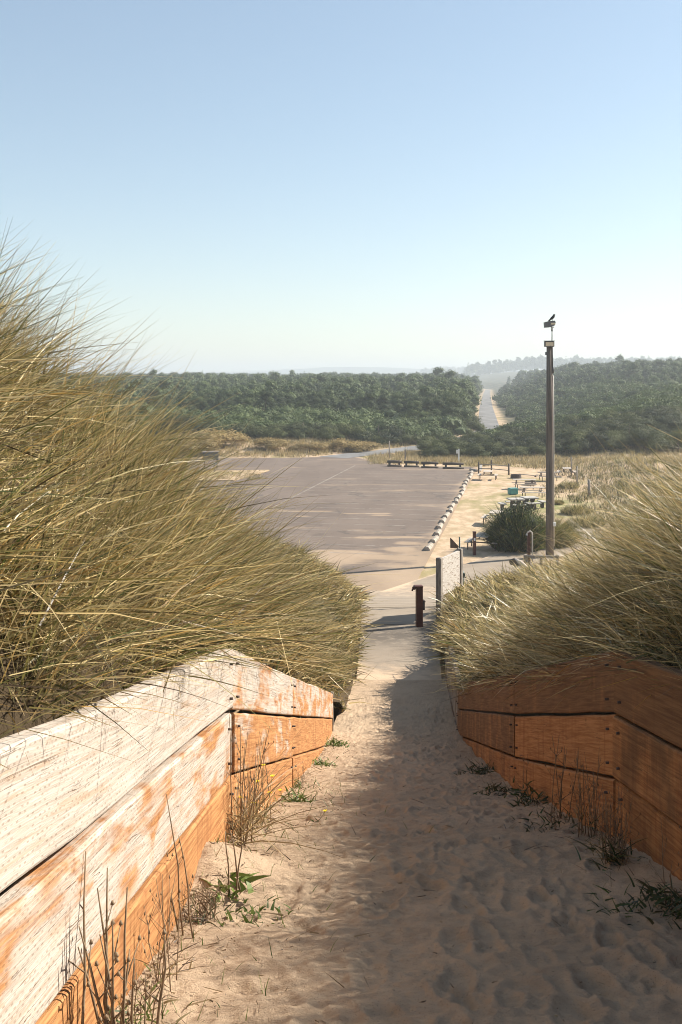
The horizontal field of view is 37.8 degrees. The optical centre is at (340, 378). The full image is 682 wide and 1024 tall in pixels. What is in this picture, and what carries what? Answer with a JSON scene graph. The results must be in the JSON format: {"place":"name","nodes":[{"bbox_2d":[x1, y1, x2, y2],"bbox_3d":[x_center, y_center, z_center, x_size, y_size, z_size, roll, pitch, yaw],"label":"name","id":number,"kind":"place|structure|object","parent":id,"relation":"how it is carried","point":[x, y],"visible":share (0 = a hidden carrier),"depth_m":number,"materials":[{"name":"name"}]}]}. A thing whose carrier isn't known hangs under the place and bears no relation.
{"place":"outdoors","nodes":[
{"label":"outdoors","id":0,"kind":"place"},
{"bbox_2d":[0,218,414,793],"bbox_3d":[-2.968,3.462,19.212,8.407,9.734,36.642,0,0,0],"label":"dune grass","id":1,"kind":"structure","parent":0,"point":[176,571],"depth_m":4.55,"materials":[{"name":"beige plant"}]},
{"bbox_2d":[69,367,528,375],"bbox_3d":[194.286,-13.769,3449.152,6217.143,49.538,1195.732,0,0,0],"label":"hills","id":2,"kind":"structure","parent":0,"point":[368,370],"depth_m":3281.41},
{"bbox_2d":[0,371,681,894],"bbox_3d":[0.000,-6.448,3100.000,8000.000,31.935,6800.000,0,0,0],"label":"ground","id":3,"kind":"structure","parent":0,"point":[480,497],"depth_m":76.63,"materials":[{"name":"beige sand"}]},
{"bbox_2d":[155,431,206,455],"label":"golden shrub","id":4,"kind":"object","parent":3,"relation":"on","point":[192,442],"visible":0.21,"depth_m":113.81,"materials":[{"name":"yellow plant"}]},
{"bbox_2d":[164,414,225,436],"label":"scrub bush","id":5,"kind":"object","parent":3,"relation":"on","point":[187,419],"visible":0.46,"depth_m":130.49,"materials":[{"name":"green plant"}]},
{"bbox_2d":[164,428,226,450],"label":"golden shrub","id":6,"kind":"object","parent":3,"relation":"on","point":[207,441],"visible":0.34,"depth_m":115.82,"materials":[{"name":"yellow plant"}]},
{"bbox_2d":[189,395,209,408],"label":"pine tree","id":7,"kind":"object","parent":3,"relation":"on","point":[196,400],"visible":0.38,"depth_m":164.89,"materials":[{"name":"green plant"}]},
{"bbox_2d":[195,419,226,430],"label":"scrub bush","id":8,"kind":"object","parent":3,"relation":"on","point":[213,421],"visible":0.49,"depth_m":131.57,"materials":[{"name":"green plant"}]},
{"bbox_2d":[189,428,240,444],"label":"golden shrub","id":9,"kind":"object","parent":3,"relation":"on","point":[227,433],"visible":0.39,"depth_m":120.22,"materials":[{"name":"yellow plant"}]},
{"bbox_2d":[213,399,227,411],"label":"pine tree","id":10,"kind":"object","parent":3,"relation":"on","point":[221,405],"visible":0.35,"depth_m":164.62,"materials":[{"name":"green plant"}]},
{"bbox_2d":[213,433,251,446],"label":"golden shrub","id":11,"kind":"object","parent":3,"relation":"on","point":[241,437],"visible":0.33,"depth_m":120.66,"materials":[{"name":"yellow plant"}]},
{"bbox_2d":[217,423,256,435],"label":"scrub bush","id":12,"kind":"object","parent":3,"relation":"on","point":[240,428],"visible":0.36,"depth_m":130.35,"materials":[{"name":"green plant"}]},
{"bbox_2d":[247,425,277,438],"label":"scrub bush","id":13,"kind":"object","parent":3,"relation":"on","point":[258,433],"visible":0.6,"depth_m":130.31,"materials":[{"name":"green plant"}]},
{"bbox_2d":[253,388,275,411],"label":"pine tree","id":14,"kind":"object","parent":3,"relation":"on","point":[265,394],"visible":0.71,"depth_m":162.85,"materials":[{"name":"green plant"}]},
{"bbox_2d":[251,437,291,449],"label":"tan shrub","id":15,"kind":"object","parent":3,"relation":"on","point":[269,443],"visible":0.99,"depth_m":118.64,"materials":[{"name":"beige plant"}]},
{"bbox_2d":[260,423,297,438],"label":"scrub bush","id":16,"kind":"object","parent":3,"relation":"on","point":[280,432],"visible":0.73,"depth_m":130.12,"materials":[{"name":"green plant"}]},
{"bbox_2d":[285,424,317,439],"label":"scrub bush","id":17,"kind":"object","parent":3,"relation":"on","point":[297,433],"visible":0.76,"depth_m":130.04,"materials":[{"name":"green plant"}]},
{"bbox_2d":[281,422,323,436],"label":"scrub bush","id":18,"kind":"object","parent":3,"relation":"on","point":[295,424],"visible":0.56,"depth_m":131.39,"materials":[{"name":"green plant"}]},
{"bbox_2d":[284,441,331,451],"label":"tan shrub","id":19,"kind":"object","parent":3,"relation":"on","point":[313,446],"visible":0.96,"depth_m":119.33,"materials":[{"name":"beige plant"}]},
{"bbox_2d":[155,457,477,592],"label":"parking lot","id":20,"kind":"structure","parent":3,"relation":"on","point":[403,565],"depth_m":69.22,"materials":[{"name":"grey asphalt"}]},
{"bbox_2d":[182,470,268,481],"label":"traffic island","id":21,"kind":"structure","parent":20,"relation":"on","point":[243,473],"depth_m":91.81,"materials":[{"name":"beige sand"}]},
{"bbox_2d":[235,465,453,554],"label":"road markings","id":22,"kind":"object","parent":20,"relation":"on","point":[362,508],"visible":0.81,"depth_m":69.17,"materials":[{"name":"paint"}]},
{"bbox_2d":[442,462,463,468],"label":"log barrier","id":23,"kind":"object","parent":20,"relation":"on","point":[452,463],"visible":0.92,"depth_m":98.92,"materials":[{"name":"wood"}]},
{"bbox_2d":[314,425,345,440],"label":"scrub bush","id":24,"kind":"object","parent":3,"relation":"on","point":[326,433],"visible":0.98,"depth_m":129.17,"materials":[{"name":"green plant"}]},
{"bbox_2d":[325,438,366,451],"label":"tan shrub","id":25,"kind":"object","parent":3,"relation":"on","point":[341,443],"visible":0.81,"depth_m":121.46,"materials":[{"name":"beige plant"}]},
{"bbox_2d":[335,422,365,438],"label":"scrub bush","id":26,"kind":"object","parent":3,"relation":"on","point":[345,429],"visible":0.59,"depth_m":133.37,"materials":[{"name":"green plant"}]},
{"bbox_2d":[31,354,681,447],"bbox_3d":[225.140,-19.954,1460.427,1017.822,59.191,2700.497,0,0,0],"label":"forest","id":27,"kind":"object","parent":3,"relation":"on","point":[587,388],"visible":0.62,"depth_m":222.88,"materials":[{"name":"green plant"}]},
{"bbox_2d":[340,442,379,452],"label":"tan shrub","id":28,"kind":"object","parent":3,"relation":"on","point":[369,444],"visible":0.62,"depth_m":121.84,"materials":[{"name":"beige plant"}]},
{"bbox_2d":[353,391,379,410],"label":"pine tree","id":29,"kind":"object","parent":3,"relation":"on","point":[369,396],"visible":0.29,"depth_m":163.40,"materials":[{"name":"green plant"}]},
{"bbox_2d":[358,400,380,412],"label":"pine tree","id":30,"kind":"object","parent":3,"relation":"on","point":[370,403],"visible":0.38,"depth_m":159.15,"materials":[{"name":"green plant"}]},
{"bbox_2d":[349,424,405,443],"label":"scrub bush","id":31,"kind":"object","parent":3,"relation":"on","point":[364,437],"visible":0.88,"depth_m":132.63,"materials":[{"name":"green plant"}]},
{"bbox_2d":[369,430,402,445],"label":"scrub bush","id":32,"kind":"object","parent":3,"relation":"on","point":[376,438],"visible":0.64,"depth_m":131.81,"materials":[{"name":"green plant"}]},
{"bbox_2d":[388,393,404,407],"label":"pine tree","id":33,"kind":"object","parent":3,"relation":"on","point":[396,398],"visible":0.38,"depth_m":175.66,"materials":[{"name":"green plant"}]},
{"bbox_2d":[398,399,429,423],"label":"pine tree","id":34,"kind":"object","parent":3,"relation":"on","point":[413,407],"visible":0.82,"depth_m":151.67,"materials":[{"name":"green plant"}]},
{"bbox_2d":[398,433,435,444],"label":"scrub bush","id":35,"kind":"object","parent":3,"relation":"on","point":[406,438],"visible":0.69,"depth_m":133.20,"materials":[{"name":"green plant"}]},
{"bbox_2d":[419,397,441,417],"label":"pine tree","id":36,"kind":"object","parent":3,"relation":"on","point":[428,403],"visible":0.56,"depth_m":154.20,"materials":[{"name":"green plant"}]},
{"bbox_2d":[417,447,446,457],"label":"scrub bush","id":37,"kind":"object","parent":3,"relation":"on","point":[428,451],"visible":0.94,"depth_m":112.03,"materials":[{"name":"green plant"}]},
{"bbox_2d":[416,439,447,450],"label":"scrub bush","id":38,"kind":"object","parent":3,"relation":"on","point":[422,444],"visible":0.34,"depth_m":115.85,"materials":[{"name":"green plant"}]},
{"bbox_2d":[429,397,449,417],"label":"pine tree","id":39,"kind":"object","parent":3,"relation":"on","point":[438,401],"visible":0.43,"depth_m":157.81,"materials":[{"name":"green plant"}]},
{"bbox_2d":[444,440,468,454],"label":"scrub bush","id":40,"kind":"object","parent":3,"relation":"on","point":[451,448],"visible":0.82,"depth_m":114.02,"materials":[{"name":"green plant"}]},
{"bbox_2d":[439,397,474,421],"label":"pine tree","id":41,"kind":"object","parent":3,"relation":"on","point":[455,402],"visible":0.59,"depth_m":159.29,"materials":[{"name":"green plant"}]},
{"bbox_2d":[462,417,487,431],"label":"roadside bush","id":42,"kind":"object","parent":3,"relation":"on","point":[476,426],"visible":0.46,"depth_m":159.95,"materials":[{"name":"green plant"}]},
{"bbox_2d":[463,444,491,456],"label":"scrub bush","id":43,"kind":"object","parent":3,"relation":"on","point":[477,450],"visible":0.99,"depth_m":112.09,"materials":[{"name":"green plant"}]},
{"bbox_2d":[464,532,497,550],"bbox_3d":[7.500,8.606,52.500,1.728,0.748,1.600,0,0,18],"label":"picnic table","id":44,"kind":"object","parent":3,"relation":"on","point":[468,540],"visible":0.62,"depth_m":52.12,"materials":[{"name":"wood"}]},
{"bbox_2d":[467,441,505,456],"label":"scrub bush","id":45,"kind":"object","parent":3,"relation":"on","point":[487,446],"visible":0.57,"depth_m":113.37,"materials":[{"name":"green plant"}]},
{"bbox_2d":[489,448,519,456],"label":"scrub bush","id":46,"kind":"object","parent":3,"relation":"on","point":[509,451],"visible":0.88,"depth_m":112.00,"materials":[{"name":"green plant"}]},
{"bbox_2d":[497,498,533,509],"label":"concrete table","id":47,"kind":"object","parent":3,"relation":"on","point":[512,500],"visible":0.66,"depth_m":68.00,"materials":[{"name":"concrete"}]},
{"bbox_2d":[476,496,556,552],"bbox_3d":[9.174,7.571,52.271,4.645,2.966,4.871,0,0,0],"label":"leafy bush","id":48,"kind":"object","parent":3,"relation":"on","point":[506,529],"visible":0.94,"depth_m":51.38,"materials":[{"name":"green plant"}]},
{"bbox_2d":[503,445,533,457],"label":"scrub bush","id":49,"kind":"object","parent":3,"relation":"on","point":[520,450],"visible":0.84,"depth_m":112.34,"materials":[{"name":"green plant"}]},
{"bbox_2d":[513,428,544,439],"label":"scrub bush","id":50,"kind":"object","parent":3,"relation":"on","point":[534,432],"visible":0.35,"depth_m":123.03,"materials":[{"name":"green plant"}]},
{"bbox_2d":[515,496,545,509],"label":"concrete table","id":51,"kind":"object","parent":3,"relation":"on","point":[531,499],"visible":0.61,"depth_m":68.88,"materials":[{"name":"concrete"}]},
{"bbox_2d":[523,442,545,456],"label":"scrub bush","id":52,"kind":"object","parent":3,"relation":"on","point":[536,449],"visible":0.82,"depth_m":113.24,"materials":[{"name":"green plant"}]},
{"bbox_2d":[523,554,558,566],"bbox_3d":[8.771,8.400,43.566,1.566,1.400,0.172,0,0,-6],"label":"rail fence","id":53,"kind":"object","parent":3,"relation":"on","point":[532,556],"visible":0.41,"depth_m":43.50,"materials":[{"name":"grey wood"}]},
{"bbox_2d":[526,508,582,547],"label":"reed bush","id":54,"kind":"object","parent":3,"relation":"on","point":[560,529],"visible":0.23,"depth_m":53.10,"materials":[{"name":"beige plant"}]},
{"bbox_2d":[542,437,581,454],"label":"scrub bush","id":55,"kind":"object","parent":3,"relation":"on","point":[560,445],"visible":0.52,"depth_m":114.27,"materials":[{"name":"green plant"}]},
{"bbox_2d":[557,481,579,488],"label":"grass mound","id":56,"kind":"object","parent":3,"relation":"on","point":[568,483],"depth_m":81.25,"materials":[{"name":"beige plant"}]},
{"bbox_2d":[554,428,587,440],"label":"scrub bush","id":57,"kind":"object","parent":3,"relation":"on","point":[563,434],"visible":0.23,"depth_m":117.50,"materials":[{"name":"green plant"}]},
{"bbox_2d":[560,413,582,423],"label":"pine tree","id":58,"kind":"object","parent":3,"relation":"on","point":[569,418],"visible":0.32,"depth_m":134.28,"materials":[{"name":"green plant"}]},
{"bbox_2d":[559,503,590,514],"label":"grass mound","id":59,"kind":"object","parent":3,"relation":"on","point":[567,510],"depth_m":65.78,"materials":[{"name":"beige plant"}]},
{"bbox_2d":[566,431,589,452],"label":"scrub bush","id":60,"kind":"object","parent":3,"relation":"on","point":[574,438],"visible":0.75,"depth_m":113.77,"materials":[{"name":"green plant"}]},
{"bbox_2d":[565,512,604,527],"bbox_3d":[14.898,8.537,60.573,2.707,0.947,2.718,0,0,0],"label":"grass mound","id":61,"kind":"object","parent":3,"relation":"on","point":[583,522],"depth_m":60.19,"materials":[{"name":"beige plant"}]},
{"bbox_2d":[574,430,618,451],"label":"scrub bush","id":62,"kind":"object","parent":3,"relation":"on","point":[591,437],"visible":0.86,"depth_m":113.41,"materials":[{"name":"green plant"}]},
{"bbox_2d":[595,409,620,421],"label":"scrub bush","id":63,"kind":"object","parent":3,"relation":"on","point":[610,413],"visible":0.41,"depth_m":132.31,"materials":[{"name":"green plant"}]},
{"bbox_2d":[596,420,622,433],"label":"scrub bush","id":64,"kind":"object","parent":3,"relation":"on","point":[609,425],"visible":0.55,"depth_m":118.45,"materials":[{"name":"green plant"}]},
{"bbox_2d":[596,437,633,450],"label":"scrub bush","id":65,"kind":"object","parent":3,"relation":"on","point":[613,441],"visible":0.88,"depth_m":113.20,"materials":[{"name":"green plant"}]},
{"bbox_2d":[602,424,651,445],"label":"scrub bush","id":66,"kind":"object","parent":3,"relation":"on","point":[616,432],"visible":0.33,"depth_m":115.96,"materials":[{"name":"green plant"}]},
{"bbox_2d":[617,419,661,433],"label":"scrub bush","id":67,"kind":"object","parent":3,"relation":"on","point":[633,423],"visible":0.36,"depth_m":118.36,"materials":[{"name":"green plant"}]},
{"bbox_2d":[628,427,676,451],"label":"scrub bush","id":68,"kind":"object","parent":3,"relation":"on","point":[656,439],"visible":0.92,"depth_m":110.92,"materials":[{"name":"green plant"}]},
{"bbox_2d":[638,406,669,419],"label":"scrub bush","id":69,"kind":"object","parent":3,"relation":"on","point":[652,413],"visible":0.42,"depth_m":128.81,"materials":[{"name":"green plant"}]},
{"bbox_2d":[657,413,681,430],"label":"scrub bush","id":70,"kind":"object","parent":3,"relation":"on","point":[675,421],"visible":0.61,"depth_m":120.65,"materials":[{"name":"green plant"}]},
{"bbox_2d":[658,429,681,451],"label":"scrub bush","id":71,"kind":"object","parent":3,"relation":"on","point":[678,435],"visible":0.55,"depth_m":111.72,"materials":[{"name":"green plant"}]},
{"bbox_2d":[0,0,681,372],"label":"sky","id":72,"kind":"structure","parent":0,"point":[272,184],"materials":[{"name":"blue"}]},
{"bbox_2d":[111,435,681,555],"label":"field grass","id":73,"kind":"structure","parent":0,"point":[537,460],"depth_m":103.14,"materials":[{"name":"beige plant"}]},
{"bbox_2d":[115,677,681,1023],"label":"sand path","id":74,"kind":"structure","parent":0,"point":[540,973],"depth_m":4.58,"materials":[{"name":"beige sand"}]},
{"bbox_2d":[67,851,166,1023],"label":"dry weed","id":75,"kind":"object","parent":74,"relation":"on","point":[106,1017],"visible":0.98,"depth_m":2.97,"materials":[{"name":"brown plant"}]},
{"bbox_2d":[109,949,195,1023],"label":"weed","id":76,"kind":"object","parent":74,"relation":"on","point":[143,1006],"visible":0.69,"depth_m":3.29,"materials":[{"name":"green plant"}]},
{"bbox_2d":[115,874,207,1008],"bbox_3d":[-0.671,2.047,3.673,0.335,0.451,0.651,0,0,-5],"label":"dry weed","id":77,"kind":"object","parent":74,"relation":"on","point":[160,958],"visible":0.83,"depth_m":3.70,"materials":[{"name":"brown plant"}]},
{"bbox_2d":[0,638,333,1023],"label":"retaining wall","id":78,"kind":"structure","parent":74,"relation":"on","point":[106,810],"depth_m":3.50,"materials":[{"name":"wood"}]},
{"bbox_2d":[166,794,231,937],"bbox_3d":[-0.766,2.064,4.279,0.550,0.645,0.260,0,0,30],"label":"dry weed","id":79,"kind":"object","parent":74,"relation":"on","point":[183,909],"visible":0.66,"depth_m":4.20,"materials":[{"name":"brown plant"}]},
{"bbox_2d":[180,873,239,930],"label":"dry weed","id":80,"kind":"object","parent":74,"relation":"on","point":[205,905],"visible":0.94,"depth_m":4.44,"materials":[{"name":"brown plant"}]},
{"bbox_2d":[194,831,270,900],"bbox_3d":[-0.516,2.299,4.701,0.368,0.331,0.286,0,0,0],"label":"dock plant","id":81,"kind":"object","parent":74,"relation":"on","point":[248,879],"visible":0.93,"depth_m":4.72,"materials":[{"name":"green plant"}]},
{"bbox_2d":[215,882,292,926],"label":"green weed","id":82,"kind":"object","parent":74,"relation":"on","point":[252,912],"visible":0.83,"depth_m":4.53,"materials":[{"name":"green plant"}]},
{"bbox_2d":[238,768,294,831],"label":"flowering weed","id":83,"kind":"object","parent":74,"relation":"on","point":[261,823],"visible":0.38,"depth_m":6.23,"materials":[{"name":"brown plant"}]},
{"bbox_2d":[248,732,291,822],"bbox_3d":[-0.504,2.678,6.671,0.490,0.658,0.387,0,0,0],"label":"flowering weed","id":84,"kind":"object","parent":74,"relation":"on","point":[263,764],"visible":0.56,"depth_m":6.67,"materials":[{"name":"brown plant"}]},
{"bbox_2d":[224,716,365,857],"bbox_3d":[-0.579,2.317,5.809,1.529,0.806,1.477,0,0,0],"label":"dry grass bunch","id":85,"kind":"object","parent":74,"relation":"on","point":[250,818],"visible":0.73,"depth_m":5.77,"materials":[{"name":"beige plant"}]},
{"bbox_2d":[274,784,315,802],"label":"green weed","id":86,"kind":"object","parent":74,"relation":"on","point":[301,796],"visible":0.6,"depth_m":8.03,"materials":[{"name":"green plant"}]},
{"bbox_2d":[312,752,338,767],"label":"green weed","id":87,"kind":"object","parent":74,"relation":"on","point":[324,763],"visible":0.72,"depth_m":11.23,"materials":[{"name":"green plant"}]},
{"bbox_2d":[324,737,349,747],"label":"green weed","id":88,"kind":"object","parent":74,"relation":"on","point":[338,742],"visible":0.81,"depth_m":13.32,"materials":[{"name":"green plant"}]},
{"bbox_2d":[118,732,681,1023],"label":"plant litter","id":89,"kind":"object","parent":74,"relation":"on","point":[186,918],"visible":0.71,"depth_m":4.63,"materials":[{"name":"brown plant"}]},
{"bbox_2d":[454,759,493,774],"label":"green weed","id":90,"kind":"object","parent":74,"relation":"on","point":[484,769],"visible":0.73,"depth_m":10.24,"materials":[{"name":"green plant"}]},
{"bbox_2d":[472,778,518,795],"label":"green weed","id":91,"kind":"object","parent":74,"relation":"on","point":[493,786],"visible":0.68,"depth_m":8.63,"materials":[{"name":"green plant"}]},
{"bbox_2d":[504,759,547,806],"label":"green weed","id":92,"kind":"object","parent":74,"relation":"on","point":[524,795],"visible":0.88,"depth_m":7.62,"materials":[{"name":"green plant"}]},
{"bbox_2d":[511,800,583,833],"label":"green weed","id":93,"kind":"object","parent":74,"relation":"on","point":[555,821],"visible":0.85,"depth_m":6.23,"materials":[{"name":"green plant"}]},
{"bbox_2d":[538,737,578,821],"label":"dry weed","id":94,"kind":"object","parent":74,"relation":"on","point":[559,803],"visible":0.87,"depth_m":6.69,"materials":[{"name":"brown plant"}]},
{"bbox_2d":[445,638,681,880],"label":"retaining wall","id":95,"kind":"structure","parent":74,"relation":"on","point":[638,749],"depth_m":6.14,"materials":[{"name":"wood"}]},
{"bbox_2d":[564,751,605,841],"bbox_3d":[1.490,2.482,5.949,0.378,0.540,0.267,0,0,-36],"label":"dry weed","id":96,"kind":"object","parent":74,"relation":"on","point":[594,820],"visible":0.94,"depth_m":5.94,"materials":[{"name":"brown plant"}]},
{"bbox_2d":[565,786,647,870],"bbox_3d":[1.436,2.390,5.306,0.443,0.431,0.419,0,0,0],"label":"dry weed","id":97,"kind":"object","parent":74,"relation":"on","point":[612,857],"visible":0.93,"depth_m":5.30,"materials":[{"name":"brown plant"}]},
{"bbox_2d":[583,873,669,925],"bbox_3d":[1.315,2.409,4.568,0.392,0.122,0.458,0,0,0],"label":"green weed","id":98,"kind":"object","parent":74,"relation":"on","point":[617,909],"visible":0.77,"depth_m":4.58,"materials":[{"name":"green plant"}]},
{"bbox_2d":[615,823,681,929],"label":"green weed","id":99,"kind":"object","parent":74,"relation":"on","point":[659,894],"visible":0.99,"depth_m":4.52,"materials":[{"name":"green plant"}]},
{"bbox_2d":[355,591,449,679],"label":"concrete path","id":100,"kind":"structure","parent":0,"point":[399,650],"depth_m":21.06,"materials":[{"name":"beige concrete"}]},
{"bbox_2d":[411,585,425,626],"bbox_3d":[1.744,5.134,22.449,0.319,0.930,0.161,0,0,-6],"label":"fountain post","id":101,"kind":"object","parent":100,"relation":"on","point":[420,604],"visible":1,"depth_m":22.38,"materials":[{"name":"brown metal"}]},
{"bbox_2d":[318,389,498,457],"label":"road","id":102,"kind":"structure","parent":0,"point":[488,419],"depth_m":199.81,"materials":[{"name":"grey asphalt"}]},
{"bbox_2d":[380,527,601,591],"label":"sidewalk","id":103,"kind":"structure","parent":0,"point":[481,566],"depth_m":47.43,"materials":[{"name":"concrete"}]},
{"bbox_2d":[544,321,555,555],"bbox_3d":[10.457,3.258,49.928,0.616,12.284,0.555,0,0,0],"label":"lamp pole","id":104,"kind":"object","parent":103,"relation":"on","point":[549,345],"visible":0.98,"depth_m":49.85,"materials":[{"name":"brown wood"}]},
{"bbox_2d":[416,381,681,710],"bbox_3d":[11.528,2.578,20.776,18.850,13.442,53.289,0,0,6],"label":"dune","id":105,"kind":"structure","parent":0,"point":[538,590],"depth_m":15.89,"materials":[{"name":"beige plant"}]},
{"bbox_2d":[436,548,462,622],"bbox_3d":[2.579,5.003,23.599,0.125,1.720,1.473,0,0,27],"label":"sign board","id":106,"kind":"object","parent":105,"relation":"on","point":[449,569],"visible":0.61,"depth_m":23.44,"materials":[{"name":"white wood"}]},
{"bbox_2d":[526,531,532,565],"bbox_3d":[8.507,7.935,45.042,0.343,2.129,0.195,0,0,0],"label":"outdoor shower","id":107,"kind":"object","parent":105,"relation":"on","point":[528,541],"visible":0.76,"depth_m":45.02,"materials":[{"name":"brown paint"}]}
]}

